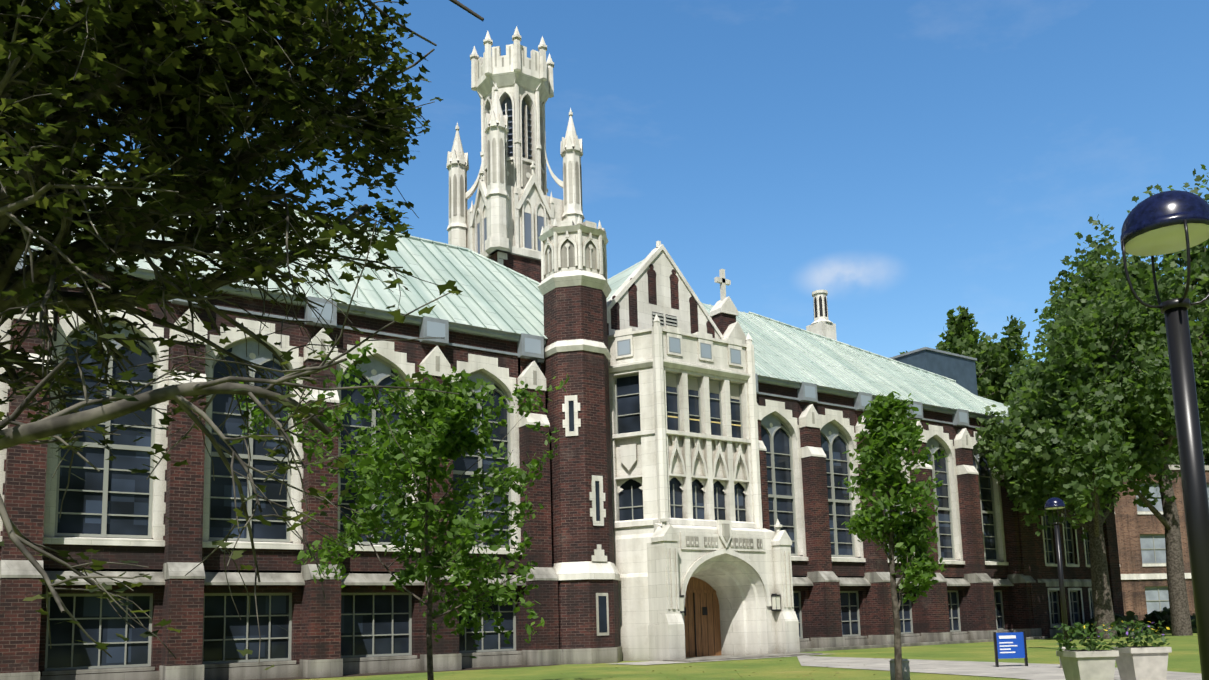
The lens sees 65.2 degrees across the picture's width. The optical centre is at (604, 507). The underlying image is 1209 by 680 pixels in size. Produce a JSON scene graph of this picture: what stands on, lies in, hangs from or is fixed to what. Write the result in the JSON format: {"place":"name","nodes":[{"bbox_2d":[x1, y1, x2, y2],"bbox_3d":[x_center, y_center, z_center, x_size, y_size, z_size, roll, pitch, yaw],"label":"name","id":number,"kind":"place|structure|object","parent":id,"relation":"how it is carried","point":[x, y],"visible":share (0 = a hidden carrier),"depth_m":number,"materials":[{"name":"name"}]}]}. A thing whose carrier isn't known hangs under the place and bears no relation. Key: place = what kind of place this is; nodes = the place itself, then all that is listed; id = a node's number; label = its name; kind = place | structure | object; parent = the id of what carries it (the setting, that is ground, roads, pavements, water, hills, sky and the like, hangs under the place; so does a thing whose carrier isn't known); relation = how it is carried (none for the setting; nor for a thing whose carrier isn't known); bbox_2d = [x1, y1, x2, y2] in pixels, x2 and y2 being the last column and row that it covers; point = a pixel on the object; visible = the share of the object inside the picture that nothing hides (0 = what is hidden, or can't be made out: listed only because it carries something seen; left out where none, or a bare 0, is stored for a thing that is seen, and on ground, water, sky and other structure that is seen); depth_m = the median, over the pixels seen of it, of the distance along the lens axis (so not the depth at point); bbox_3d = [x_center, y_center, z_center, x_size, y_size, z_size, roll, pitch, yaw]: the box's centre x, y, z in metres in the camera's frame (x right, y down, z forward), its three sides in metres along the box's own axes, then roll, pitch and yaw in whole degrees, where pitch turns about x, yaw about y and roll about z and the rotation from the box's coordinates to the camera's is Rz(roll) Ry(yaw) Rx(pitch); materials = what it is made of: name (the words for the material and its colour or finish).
{"place":"outdoors","nodes":[
{"label":"outdoors","id":0,"kind":"place"},
{"bbox_2d":[0,0,483,669],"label":"plane tree","id":1,"kind":"object","parent":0,"point":[50,68],"depth_m":8.04,"materials":[{"name":"green plant"}]},
{"bbox_2d":[14,0,1208,462],"label":"sky","id":2,"kind":"structure","parent":0,"point":[910,163],"materials":[{"name":"blue"}]},
{"bbox_2d":[296,632,1200,679],"bbox_3d":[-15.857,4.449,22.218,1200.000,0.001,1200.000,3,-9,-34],"label":"lawn","id":3,"kind":"structure","parent":0,"point":[1183,655],"depth_m":25.78,"materials":[{"name":"plant"}]},
{"bbox_2d":[234,341,569,679],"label":"tree","id":4,"kind":"object","parent":3,"relation":"on","point":[444,416],"depth_m":17.01,"materials":[{"name":"green plant"}]},
{"bbox_2d":[0,163,1123,679],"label":"building","id":5,"kind":"structure","parent":3,"relation":"on","point":[692,495],"depth_m":32.02,"materials":[{"name":"brick"}]},
{"bbox_2d":[446,26,584,282],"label":"bell tower","id":6,"kind":"structure","parent":5,"relation":"attached to","point":[508,214],"depth_m":46.36,"materials":[{"name":"stone"}]},
{"bbox_2d":[253,636,1201,679],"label":"walkway paving","id":7,"kind":"structure","parent":3,"relation":"on","point":[1033,671],"depth_m":24.14,"materials":[{"name":"concrete"}]},
{"bbox_2d":[993,631,1027,666],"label":"sign","id":8,"kind":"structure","parent":7,"relation":"on","point":[1007,645],"depth_m":22.07,"materials":[{"name":"metal"}]},
{"bbox_2d":[1053,621,1118,679],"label":"planter","id":9,"kind":"object","parent":7,"relation":"on","point":[1091,662],"visible":1,"depth_m":14.88,"materials":[{"name":"concrete"}]},
{"bbox_2d":[1108,620,1171,679],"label":"planter","id":10,"kind":"object","parent":7,"relation":"on","point":[1144,661],"visible":0.98,"depth_m":15.74,"materials":[{"name":"concrete"}]},
{"bbox_2d":[838,391,949,679],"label":"young tree","id":11,"kind":"object","parent":3,"relation":"on","point":[896,437],"depth_m":14.80,"materials":[{"name":"green plant"}]},
{"bbox_2d":[889,659,909,679],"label":"litter bin","id":12,"kind":"object","parent":3,"relation":"on","point":[906,669],"visible":0.65,"depth_m":17.02,"materials":[{"name":"metal"}]},
{"bbox_2d":[899,305,1029,403],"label":"tree","id":13,"kind":"object","parent":3,"relation":"on","point":[961,337],"depth_m":74.30,"materials":[{"name":"green plant"}]},
{"bbox_2d":[1044,497,1071,646],"bbox_3d":[15.083,2.166,31.231,0.629,5.052,0.629,3,-9,-34],"label":"lamp post","id":14,"kind":"object","parent":3,"relation":"on","point":[1054,503],"visible":0.98,"depth_m":31.23,"materials":[{"name":"metal"}]},
{"bbox_2d":[975,257,1208,638],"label":"tree","id":15,"kind":"object","parent":3,"relation":"on","point":[1060,473],"depth_m":42.26,"materials":[{"name":"green plant"}]},
{"bbox_2d":[1004,164,1208,635],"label":"tree","id":16,"kind":"object","parent":3,"relation":"on","point":[1093,261],"depth_m":44.91,"materials":[{"name":"green plant"}]},
{"bbox_2d":[1084,607,1196,636],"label":"shrub leaves","id":17,"kind":"object","parent":3,"relation":"on","point":[1155,616],"visible":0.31,"depth_m":49.15,"materials":[{"name":"plant"}]},
{"bbox_2d":[1112,465,1208,621],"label":"brick building","id":18,"kind":"structure","parent":3,"relation":"on","point":[1140,531],"depth_m":66.83,"materials":[{"name":"brick"}]},
{"bbox_2d":[1120,190,1208,679],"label":"lamp post","id":19,"kind":"object","parent":3,"relation":"on","point":[1166,222],"visible":1,"depth_m":6.91,"materials":[{"name":"metal"}]},
{"bbox_2d":[1167,418,1208,464],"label":"tree","id":20,"kind":"object","parent":3,"relation":"on","point":[1205,441],"depth_m":85.88,"materials":[{"name":"green plant"}]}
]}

